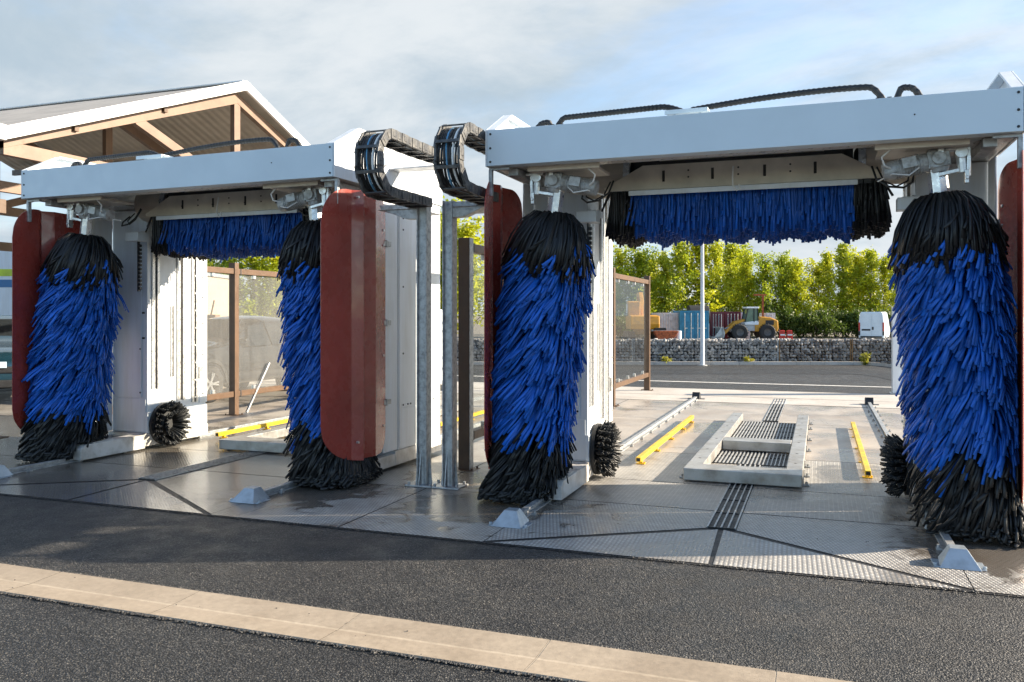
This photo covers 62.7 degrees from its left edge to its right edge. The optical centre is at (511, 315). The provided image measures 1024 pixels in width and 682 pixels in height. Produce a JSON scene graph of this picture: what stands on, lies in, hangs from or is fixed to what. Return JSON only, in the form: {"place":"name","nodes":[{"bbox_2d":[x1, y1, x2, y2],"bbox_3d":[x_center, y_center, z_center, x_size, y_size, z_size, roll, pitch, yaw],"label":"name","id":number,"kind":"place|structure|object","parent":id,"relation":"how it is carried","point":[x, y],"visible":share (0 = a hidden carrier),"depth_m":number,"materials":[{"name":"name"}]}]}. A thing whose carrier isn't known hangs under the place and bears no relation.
{"place":"outdoors","nodes":[
{"label":"outdoors","id":0,"kind":"place"},
{"bbox_2d":[0,316,1023,681],"bbox_3d":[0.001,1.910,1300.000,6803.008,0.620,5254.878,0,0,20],"label":"ground","id":1,"kind":"structure","parent":0,"point":[850,630],"depth_m":4.65,"materials":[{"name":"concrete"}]},
{"bbox_2d":[207,258,218,273],"bbox_3d":[-19.672,-1.338,53.755,3.514,7.121,3.372,0,0,-21],"label":"young tree","id":2,"kind":"object","parent":1,"relation":"on","point":[211,263],"visible":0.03,"depth_m":53.81,"materials":[{"name":"green plant"}]},
{"bbox_2d":[213,257,250,314],"bbox_3d":[-18.514,-1.597,54.885,4.550,7.640,3.378,0,0,-44],"label":"young tree","id":3,"kind":"object","parent":1,"relation":"on","point":[224,263],"visible":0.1,"depth_m":54.62,"materials":[{"name":"green plant"}]},
{"bbox_2d":[221,256,282,317],"bbox_3d":[-16.353,-1.369,53.689,5.897,7.182,5.134,0,0,39],"label":"young tree","id":4,"kind":"object","parent":1,"relation":"on","point":[254,302],"visible":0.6,"depth_m":53.56,"materials":[{"name":"green plant"}]},
{"bbox_2d":[239,256,283,318],"bbox_3d":[-15.715,-1.579,56.128,4.320,7.602,5.871,0,0,26],"label":"young tree","id":5,"kind":"object","parent":1,"relation":"on","point":[278,282],"visible":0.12,"depth_m":54.92,"materials":[{"name":"green plant"}]},
{"bbox_2d":[0,563,851,681],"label":"gutter","id":6,"kind":"object","parent":1,"relation":"on","point":[565,661],"visible":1,"depth_m":4.20,"materials":[{"name":"beige concrete"}]},
{"bbox_2d":[440,213,457,313],"bbox_3d":[-5.899,-2.560,58.295,5.650,9.566,5.992,0,0,37],"label":"young tree","id":7,"kind":"object","parent":1,"relation":"on","point":[440,255],"depth_m":57.85,"materials":[{"name":"green plant"}]},
{"bbox_2d":[0,386,902,463],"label":"concrete pad","id":8,"kind":"object","parent":1,"relation":"on","point":[835,442],"visible":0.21,"depth_m":12.85,"materials":[{"name":"concrete"}]},
{"bbox_2d":[0,315,11,388],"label":"parked car","id":9,"kind":"object","parent":8,"relation":"on","point":[5,351],"visible":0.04,"depth_m":15.30,"materials":[{"name":"teal paint"}]},
{"bbox_2d":[112,315,285,402],"bbox_3d":[-5.886,0.841,16.943,2.200,1.687,4.546,0,0,20],"label":"parked car","id":10,"kind":"object","parent":8,"relation":"on","point":[259,343],"visible":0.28,"depth_m":16.56,"materials":[{"name":"paint"}]},
{"bbox_2d":[112,263,288,415],"bbox_3d":[-3.886,0.380,14.973,0.270,2.439,9.950,0,0,20],"label":"splash screen","id":11,"kind":"object","parent":8,"relation":"on","point":[234,392],"visible":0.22,"depth_m":13.42,"materials":[{"name":"brown paint"}]},
{"bbox_2d":[0,384,441,478],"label":"floor rail","id":12,"kind":"object","parent":8,"relation":"on","point":[5,472],"visible":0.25,"depth_m":8.95,"materials":[{"name":"grey metal"}]},
{"bbox_2d":[215,419,287,438],"bbox_3d":[-3.086,1.545,12.628,0.095,0.090,4.003,0,0,20],"label":"guide bar","id":13,"kind":"object","parent":8,"relation":"on","point":[223,434],"visible":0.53,"depth_m":11.35,"materials":[{"name":"yellow paint"}]},
{"bbox_2d":[138,395,483,480],"bbox_3d":[-1.756,1.587,13.011,0.832,0.014,10.370,0,0,20],"label":"floor drain","id":14,"kind":"object","parent":8,"relation":"in","point":[179,471],"visible":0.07,"depth_m":8.87,"materials":[{"name":"grey metal"}]},
{"bbox_2d":[219,403,457,453],"bbox_3d":[-2.099,1.526,12.072,1.200,0.128,4.970,0,0,20],"label":"alignment frame","id":15,"kind":"object","parent":8,"relation":"on","point":[268,440],"visible":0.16,"depth_m":9.87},
{"bbox_2d":[230,421,480,503],"bbox_3d":[-0.488,1.528,12.052,0.320,0.129,10.497,0,0,20],"label":"floor rail","id":16,"kind":"object","parent":8,"relation":"on","point":[253,495],"visible":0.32,"depth_m":7.25,"materials":[{"name":"grey metal"}]},
{"bbox_2d":[440,410,483,427],"bbox_3d":[-0.982,1.545,11.858,0.095,0.090,4.003,0,0,20],"label":"guide bar","id":17,"kind":"object","parent":8,"relation":"on","point":[478,413],"visible":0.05,"depth_m":12.98,"materials":[{"name":"yellow paint"}]},
{"bbox_2d":[457,238,652,471],"bbox_3d":[1.194,0.380,13.273,0.260,2.439,9.950,0,0,20],"label":"splash screen","id":18,"kind":"object","parent":8,"relation":"on","point":[468,433],"visible":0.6,"depth_m":8.66,"materials":[{"name":"brown paint"}]},
{"bbox_2d":[489,392,704,528],"bbox_3d":[1.756,1.528,11.230,0.320,0.129,10.497,0,0,20],"label":"floor rail","id":19,"kind":"object","parent":8,"relation":"on","point":[511,517],"visible":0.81,"depth_m":6.92,"materials":[{"name":"grey metal"}]},
{"bbox_2d":[636,415,693,463],"bbox_3d":[2.023,1.545,10.758,0.095,0.090,4.003,0,0,20],"label":"guide bar","id":20,"kind":"object","parent":8,"relation":"on","point":[642,456],"visible":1,"depth_m":10.16,"materials":[{"name":"yellow paint"}]},
{"bbox_2d":[679,412,812,487],"bbox_3d":[3.000,1.526,10.206,1.200,0.128,4.970,0,0,20],"label":"alignment frame","id":21,"kind":"object","parent":8,"relation":"on","point":[699,466],"visible":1,"depth_m":8.61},
{"bbox_2d":[707,398,795,529],"bbox_3d":[3.344,1.587,11.145,0.832,0.014,10.370,0,0,20],"label":"floor drain","id":22,"kind":"object","parent":8,"relation":"in","point":[728,512],"visible":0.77,"depth_m":9.28,"materials":[{"name":"black metal"}]},
{"bbox_2d":[850,422,872,478],"bbox_3d":[4.127,1.545,9.989,0.095,0.090,4.003,0,0,20],"label":"guide bar","id":23,"kind":"object","parent":8,"relation":"on","point":[864,461],"visible":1,"depth_m":9.20,"materials":[{"name":"yellow paint"}]},
{"bbox_2d":[860,397,986,570],"bbox_3d":[4.611,1.528,10.185,0.320,0.129,10.497,0,0,20],"label":"floor rail","id":24,"kind":"object","parent":8,"relation":"on","point":[952,555],"visible":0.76,"depth_m":5.37,"materials":[{"name":"grey metal"}]},
{"bbox_2d":[439,195,483,315],"bbox_3d":[-4.731,-3.150,59.957,6.099,10.748,7.493,0,0,-18],"label":"young tree","id":25,"kind":"object","parent":1,"relation":"on","point":[453,199],"visible":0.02,"depth_m":59.23,"materials":[{"name":"green plant"}]},
{"bbox_2d":[440,215,483,333],"bbox_3d":[-3.170,-2.363,57.563,6.582,9.172,5.857,0,0,-1],"label":"young tree","id":26,"kind":"object","parent":1,"relation":"on","point":[465,231],"visible":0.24,"depth_m":57.52,"materials":[{"name":"green plant"}]},
{"bbox_2d":[457,338,483,363],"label":"rubble wall","id":27,"kind":"structure","parent":1,"relation":"on","point":[478,349],"depth_m":27.62,"materials":[{"name":"stone"}]},
{"bbox_2d":[0,477,1023,681],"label":"loose grit","id":28,"kind":"object","parent":1,"relation":"on","point":[544,677],"visible":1,"depth_m":4.37,"materials":[{"name":"gravel"}]},
{"bbox_2d":[248,379,900,408],"bbox_3d":[1.191,1.590,17.805,50.000,0.001,2.740,0,0,20],"label":"concrete apron","id":29,"kind":"object","parent":1,"relation":"on","point":[754,396],"depth_m":16.48,"materials":[{"name":"concrete"}]},
{"bbox_2d":[0,251,11,314],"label":"info board","id":30,"kind":"object","parent":29,"relation":"on","point":[5,282],"visible":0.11,"depth_m":23.95,"materials":[{"name":"white paint"}]},
{"bbox_2d":[207,300,219,318],"bbox_3d":[-7.008,0.613,19.500,0.379,1.933,0.340,0,0,0],"label":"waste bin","id":31,"kind":"object","parent":29,"relation":"on","point":[210,316],"visible":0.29,"depth_m":19.46,"materials":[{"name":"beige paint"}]},
{"bbox_2d":[207,272,228,316],"bbox_3d":[-9.143,0.033,23.000,1.940,3.095,3.120,0,0,0],"label":"service cabin","id":32,"kind":"object","parent":29,"relation":"on","point":[218,288],"visible":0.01,"depth_m":23.58,"materials":[{"name":"white metal"}]},
{"bbox_2d":[440,309,441,381],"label":"service pillar","id":33,"kind":"structure","parent":29,"relation":"on","point":[440,345],"depth_m":20.11,"materials":[{"name":"metal"}]},
{"bbox_2d":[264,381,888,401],"bbox_3d":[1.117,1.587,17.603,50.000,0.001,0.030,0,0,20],"label":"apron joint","id":34,"kind":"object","parent":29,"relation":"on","point":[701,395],"depth_m":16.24,"materials":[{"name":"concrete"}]},
{"bbox_2d":[889,307,902,394],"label":"service pillar","id":35,"kind":"structure","parent":29,"relation":"on","point":[896,371],"depth_m":16.88,"materials":[{"name":"metal"}]},
{"bbox_2d":[613,258,621,313],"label":"young tree","id":36,"kind":"object","parent":1,"relation":"on","point":[616,296],"visible":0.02,"depth_m":83.70,"materials":[{"name":"green plant"}]},
{"bbox_2d":[615,309,632,338],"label":"shrub","id":37,"kind":"object","parent":1,"relation":"on","point":[620,317],"visible":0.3,"depth_m":80.71,"materials":[{"name":"green plant"}]},
{"bbox_2d":[615,338,633,360],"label":"rubble wall","id":38,"kind":"structure","parent":1,"relation":"on","point":[624,350],"depth_m":27.61,"materials":[{"name":"stone"}]},
{"bbox_2d":[613,244,636,322],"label":"young tree","id":39,"kind":"object","parent":1,"relation":"on","point":[617,262],"visible":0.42,"depth_m":85.71,"materials":[{"name":"green plant"}]},
{"bbox_2d":[615,320,636,336],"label":"shrub","id":40,"kind":"object","parent":1,"relation":"on","point":[616,332],"visible":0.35,"depth_m":80.99,"materials":[{"name":"green plant"}]},
{"bbox_2d":[623,292,659,339],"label":"excavator","id":41,"kind":"object","parent":1,"relation":"on","point":[634,317],"visible":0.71,"depth_m":70.30,"materials":[{"name":"metal"}]},
{"bbox_2d":[615,244,670,336],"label":"young tree","id":42,"kind":"object","parent":1,"relation":"on","point":[640,263],"visible":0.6,"depth_m":84.41,"materials":[{"name":"green plant"}]},
{"bbox_2d":[629,250,673,312],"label":"young tree","id":43,"kind":"object","parent":1,"relation":"on","point":[657,268],"visible":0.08,"depth_m":95.40,"materials":[{"name":"green plant"}]},
{"bbox_2d":[650,305,671,314],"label":"shrub","id":44,"kind":"object","parent":1,"relation":"on","point":[660,311],"visible":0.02,"depth_m":82.49,"materials":[{"name":"green plant"}]},
{"bbox_2d":[650,252,676,312],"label":"young tree","id":45,"kind":"object","parent":1,"relation":"on","point":[663,272],"visible":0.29,"depth_m":87.47,"materials":[{"name":"green plant"}]},
{"bbox_2d":[651,313,677,337],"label":"shipping container","id":46,"kind":"object","parent":1,"relation":"on","point":[668,321],"visible":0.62,"depth_m":72.97,"materials":[{"name":"metal"}]},
{"bbox_2d":[659,354,671,362],"bbox_3d":[5.015,1.447,27.342,0.380,0.388,0.373,0,0,-15],"label":"weed","id":47,"kind":"object","parent":1,"relation":"on","point":[666,360],"visible":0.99,"depth_m":27.29,"materials":[{"name":"green plant"}]},
{"bbox_2d":[653,328,678,338],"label":"scrap skip","id":48,"kind":"object","parent":1,"relation":"on","point":[664,334],"visible":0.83,"depth_m":68.50,"materials":[{"name":"metal"}]},
{"bbox_2d":[457,375,876,386],"bbox_3d":[-2.368,1.595,22.627,60.000,0.001,0.170,0,0,20],"label":"road marking","id":49,"kind":"object","parent":1,"relation":"on","point":[761,383],"depth_m":19.69,"materials":[{"name":"paint"}]},
{"bbox_2d":[633,338,705,361],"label":"rubble wall","id":50,"kind":"structure","parent":1,"relation":"on","point":[681,350],"depth_m":27.62,"materials":[{"name":"stone"}]},
{"bbox_2d":[457,361,890,366],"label":"kerb","id":51,"kind":"structure","parent":1,"relation":"on","point":[740,363],"depth_m":27.20,"materials":[{"name":"concrete"}]},
{"bbox_2d":[457,369,890,379],"bbox_3d":[-1.469,1.594,22.819,22.740,0.001,12.091,0,0,20],"label":"asphalt strip","id":52,"kind":"object","parent":1,"relation":"on","point":[760,371],"visible":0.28,"depth_m":23.88,"materials":[{"name":"asphalt"}]},
{"bbox_2d":[657,241,699,311],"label":"young tree","id":53,"kind":"object","parent":1,"relation":"on","point":[677,290],"visible":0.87,"depth_m":83.74,"materials":[{"name":"green plant"}]},
{"bbox_2d":[676,331,681,338],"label":"water drum","id":54,"kind":"object","parent":1,"relation":"on","point":[679,335],"visible":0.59,"depth_m":68.80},
{"bbox_2d":[673,311,708,338],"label":"shipping container","id":55,"kind":"object","parent":1,"relation":"on","point":[688,324],"visible":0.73,"depth_m":72.00,"materials":[{"name":"metal"}]},
{"bbox_2d":[682,312,693,338],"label":"door","id":56,"kind":"structure","parent":55,"relation":"in","point":[687,317],"depth_m":71.98,"materials":[{"name":"metal"}]},
{"bbox_2d":[694,312,706,338],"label":"door","id":57,"kind":"structure","parent":55,"relation":"in","point":[697,314],"depth_m":71.98,"materials":[{"name":"metal"}]},
{"bbox_2d":[661,239,742,311],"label":"young tree","id":58,"kind":"object","parent":1,"relation":"on","point":[695,253],"visible":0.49,"depth_m":84.92,"materials":[{"name":"green plant"}]},
{"bbox_2d":[698,243,706,365],"bbox_3d":[6.090,-1.535,26.505,0.320,6.270,1.110,0,0,0],"label":"lamp pole","id":59,"kind":"object","parent":1,"relation":"on","point":[702,355],"visible":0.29,"depth_m":26.85,"materials":[{"name":"metal"}]},
{"bbox_2d":[709,312,723,338],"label":"shipping container","id":60,"kind":"object","parent":1,"relation":"on","point":[716,319],"visible":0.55,"depth_m":78.00,"materials":[{"name":"metal"}]},
{"bbox_2d":[712,313,716,335],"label":"door","id":61,"kind":"structure","parent":60,"relation":"in","point":[714,315],"depth_m":77.98,"materials":[{"name":"metal"}]},
{"bbox_2d":[717,313,722,327],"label":"door","id":62,"kind":"structure","parent":60,"relation":"in","point":[719,315],"depth_m":77.98,"materials":[{"name":"metal"}]},
{"bbox_2d":[697,240,740,310],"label":"young tree","id":63,"kind":"object","parent":1,"relation":"on","point":[717,251],"visible":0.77,"depth_m":84.58,"materials":[{"name":"green plant"}]},
{"bbox_2d":[724,312,740,338],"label":"shipping container","id":64,"kind":"object","parent":1,"relation":"on","point":[729,317],"visible":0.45,"depth_m":78.50,"materials":[{"name":"metal"}]},
{"bbox_2d":[726,313,732,336],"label":"door","id":65,"kind":"structure","parent":64,"relation":"in","point":[729,316],"depth_m":78.49,"materials":[{"name":"metal"}]},
{"bbox_2d":[733,313,738,320],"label":"door","id":66,"kind":"structure","parent":64,"relation":"in","point":[735,315],"depth_m":78.49,"materials":[{"name":"metal"}]},
{"bbox_2d":[717,243,757,311],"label":"young tree","id":67,"kind":"object","parent":1,"relation":"on","point":[731,251],"visible":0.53,"depth_m":88.62,"materials":[{"name":"green plant"}]},
{"bbox_2d":[706,337,777,361],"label":"rubble wall","id":68,"kind":"structure","parent":1,"relation":"on","point":[740,349],"depth_m":27.62,"materials":[{"name":"stone"}]},
{"bbox_2d":[709,307,779,338],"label":"wheel loader","id":69,"kind":"object","parent":1,"relation":"on","point":[761,327],"visible":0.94,"depth_m":76.37,"materials":[{"name":"metal"}]},
{"bbox_2d":[720,243,773,311],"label":"young tree","id":70,"kind":"object","parent":1,"relation":"on","point":[743,248],"visible":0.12,"depth_m":97.02,"materials":[{"name":"green plant"}]},
{"bbox_2d":[733,249,761,311],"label":"young tree","id":71,"kind":"object","parent":1,"relation":"on","point":[744,289],"visible":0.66,"depth_m":86.81,"materials":[{"name":"green plant"}]},
{"bbox_2d":[743,356,754,361],"bbox_3d":[7.682,1.474,27.327,0.363,0.369,0.352,0,0,-34],"label":"weed","id":72,"kind":"object","parent":1,"relation":"on","point":[747,359],"visible":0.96,"depth_m":27.29,"materials":[{"name":"green plant"}]},
{"bbox_2d":[753,294,765,316],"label":"rusty mast","id":73,"kind":"object","parent":1,"relation":"on","point":[762,295],"visible":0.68,"depth_m":79.92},
{"bbox_2d":[738,251,790,315],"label":"young tree","id":74,"kind":"object","parent":1,"relation":"on","point":[765,268],"visible":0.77,"depth_m":84.66,"materials":[{"name":"green plant"}]},
{"bbox_2d":[759,313,774,338],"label":"site cabin","id":75,"kind":"object","parent":1,"relation":"on","point":[771,315],"visible":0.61,"depth_m":80.01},
{"bbox_2d":[752,311,781,335],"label":"shrub","id":76,"kind":"object","parent":1,"relation":"on","point":[776,318],"visible":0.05,"depth_m":82.59,"materials":[{"name":"green plant"}]},
{"bbox_2d":[759,299,799,337],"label":"shrub","id":77,"kind":"object","parent":1,"relation":"on","point":[771,307],"visible":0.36,"depth_m":83.23,"materials":[{"name":"green plant"}]},
{"bbox_2d":[779,330,784,338],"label":"site barrier","id":78,"kind":"object","parent":1,"relation":"on","point":[781,334],"visible":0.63,"depth_m":71.85,"materials":[{"name":"white paint"}]},
{"bbox_2d":[766,250,799,316],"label":"young tree","id":79,"kind":"object","parent":1,"relation":"on","point":[783,274],"visible":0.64,"depth_m":85.46,"materials":[{"name":"green plant"}]},
{"bbox_2d":[786,330,792,338],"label":"site barrier","id":80,"kind":"object","parent":1,"relation":"on","point":[788,333],"visible":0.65,"depth_m":71.85,"materials":[{"name":"white paint"}]},
{"bbox_2d":[776,257,805,314],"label":"young tree","id":81,"kind":"object","parent":1,"relation":"on","point":[791,274],"visible":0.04,"depth_m":96.89,"materials":[{"name":"green plant"}]},
{"bbox_2d":[777,310,816,337],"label":"shrub","id":82,"kind":"object","parent":1,"relation":"on","point":[789,323],"visible":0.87,"depth_m":82.19,"materials":[{"name":"green plant"}]},
{"bbox_2d":[780,256,823,336],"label":"young tree","id":83,"kind":"object","parent":1,"relation":"on","point":[796,268],"visible":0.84,"depth_m":84.63,"materials":[{"name":"green plant"}]},
{"bbox_2d":[789,303,832,337],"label":"shrub","id":84,"kind":"object","parent":1,"relation":"on","point":[818,314],"visible":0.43,"depth_m":82.25,"materials":[{"name":"green plant"}]},
{"bbox_2d":[775,338,850,361],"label":"rubble wall","id":85,"kind":"structure","parent":1,"relation":"on","point":[804,349],"depth_m":27.62,"materials":[{"name":"stone"}]},
{"bbox_2d":[794,257,837,335],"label":"young tree","id":86,"kind":"object","parent":1,"relation":"on","point":[816,273],"visible":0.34,"depth_m":88.56,"materials":[{"name":"green plant"}]},
{"bbox_2d":[809,247,840,336],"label":"young tree","id":87,"kind":"object","parent":1,"relation":"on","point":[828,286],"visible":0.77,"depth_m":85.72,"materials":[{"name":"green plant"}]},
{"bbox_2d":[801,311,852,338],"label":"shrub","id":88,"kind":"object","parent":1,"relation":"on","point":[830,326],"visible":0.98,"depth_m":80.96,"materials":[{"name":"green plant"}]},
{"bbox_2d":[821,304,856,337],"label":"shrub","id":89,"kind":"object","parent":1,"relation":"on","point":[838,315],"visible":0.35,"depth_m":83.08,"materials":[{"name":"green plant"}]},
{"bbox_2d":[829,242,863,336],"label":"young tree","id":90,"kind":"object","parent":1,"relation":"on","point":[841,258],"visible":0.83,"depth_m":86.71,"materials":[{"name":"green plant"}]},
{"bbox_2d":[837,309,857,337],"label":"shrub","id":91,"kind":"object","parent":1,"relation":"on","point":[848,327],"visible":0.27,"depth_m":82.78,"materials":[{"name":"green plant"}]},
{"bbox_2d":[834,246,867,307],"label":"young tree","id":92,"kind":"object","parent":1,"relation":"on","point":[853,250],"visible":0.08,"depth_m":97.34,"materials":[{"name":"green plant"}]},
{"bbox_2d":[841,303,869,337],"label":"shrub","id":93,"kind":"object","parent":1,"relation":"on","point":[856,315],"visible":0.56,"depth_m":82.12,"materials":[{"name":"green plant"}]},
{"bbox_2d":[837,250,873,311],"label":"young tree","id":94,"kind":"object","parent":1,"relation":"on","point":[859,292],"visible":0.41,"depth_m":87.21,"materials":[{"name":"green plant"}]},
{"bbox_2d":[860,351,871,364],"bbox_3d":[11.361,1.389,26.998,0.388,0.493,0.333,0,0,-8],"label":"weed","id":95,"kind":"object","parent":1,"relation":"on","point":[864,359],"visible":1,"depth_m":26.97,"materials":[{"name":"green plant"}]},
{"bbox_2d":[848,246,888,311],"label":"young tree","id":96,"kind":"object","parent":1,"relation":"on","point":[871,256],"visible":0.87,"depth_m":85.72,"materials":[{"name":"green plant"}]},
{"bbox_2d":[848,338,890,363],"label":"rubble wall","id":97,"kind":"structure","parent":1,"relation":"on","point":[879,350],"depth_m":27.62,"materials":[{"name":"stone"}]},
{"bbox_2d":[858,312,890,338],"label":"panel van","id":98,"kind":"object","parent":1,"relation":"on","point":[873,325],"visible":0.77,"depth_m":68.04,"materials":[{"name":"metal"}]},
{"bbox_2d":[872,253,895,311],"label":"young tree","id":99,"kind":"object","parent":1,"relation":"on","point":[884,271],"visible":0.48,"depth_m":86.63,"materials":[{"name":"green plant"}]},
{"bbox_2d":[879,307,890,337],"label":"shrub","id":100,"kind":"object","parent":1,"relation":"on","point":[889,316],"visible":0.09,"depth_m":80.30,"materials":[{"name":"green plant"}]},
{"bbox_2d":[881,257,896,313],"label":"young tree","id":101,"kind":"object","parent":1,"relation":"on","point":[893,285],"visible":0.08,"depth_m":85.26,"materials":[{"name":"green plant"}]},
{"bbox_2d":[0,394,1023,597],"bbox_3d":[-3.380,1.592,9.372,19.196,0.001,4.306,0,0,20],"label":"steel floor","id":102,"kind":"structure","parent":0,"point":[462,513],"depth_m":6.93,"materials":[{"name":"metal"}]},
{"bbox_2d":[0,80,309,437],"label":"wash shelter","id":103,"kind":"object","parent":102,"relation":"on","point":[162,121],"visible":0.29,"depth_m":15.15,"materials":[{"name":"beige paint"}]},
{"bbox_2d":[12,128,457,489],"bbox_3d":[-2.855,-0.102,9.065,4.830,3.367,2.630,0,0,22],"label":"car wash gantry","id":104,"kind":"object","parent":102,"relation":"on","point":[86,298],"visible":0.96,"depth_m":8.97,"materials":[{"name":"metal"}]},
{"bbox_2d":[379,205,440,487],"bbox_3d":[-0.910,0.265,8.149,0.590,2.659,0.620,0,0,20],"label":"cable post","id":105,"kind":"object","parent":102,"relation":"on","point":[421,216],"visible":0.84,"depth_m":7.89,"materials":[{"name":"metal"}]},
{"bbox_2d":[432,200,484,489],"bbox_3d":[-0.377,0.265,7.954,0.575,2.659,0.620,0,0,20],"label":"cable post","id":106,"kind":"object","parent":102,"relation":"on","point":[452,211],"visible":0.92,"depth_m":7.79,"materials":[{"name":"metal"}]},
{"bbox_2d":[433,71,1023,547],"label":"car wash gantry","id":107,"kind":"object","parent":102,"relation":"on","point":[953,459],"visible":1,"depth_m":6.90,"materials":[{"name":"white"}]},
{"bbox_2d":[0,0,1023,315],"label":"sky","id":108,"kind":"structure","parent":0,"point":[330,68],"materials":[{"name":"blue"}]},
{"bbox_2d":[686,305,709,322],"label":"storage tank","id":109,"kind":"object","parent":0,"point":[694,307],"visible":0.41,"depth_m":76.42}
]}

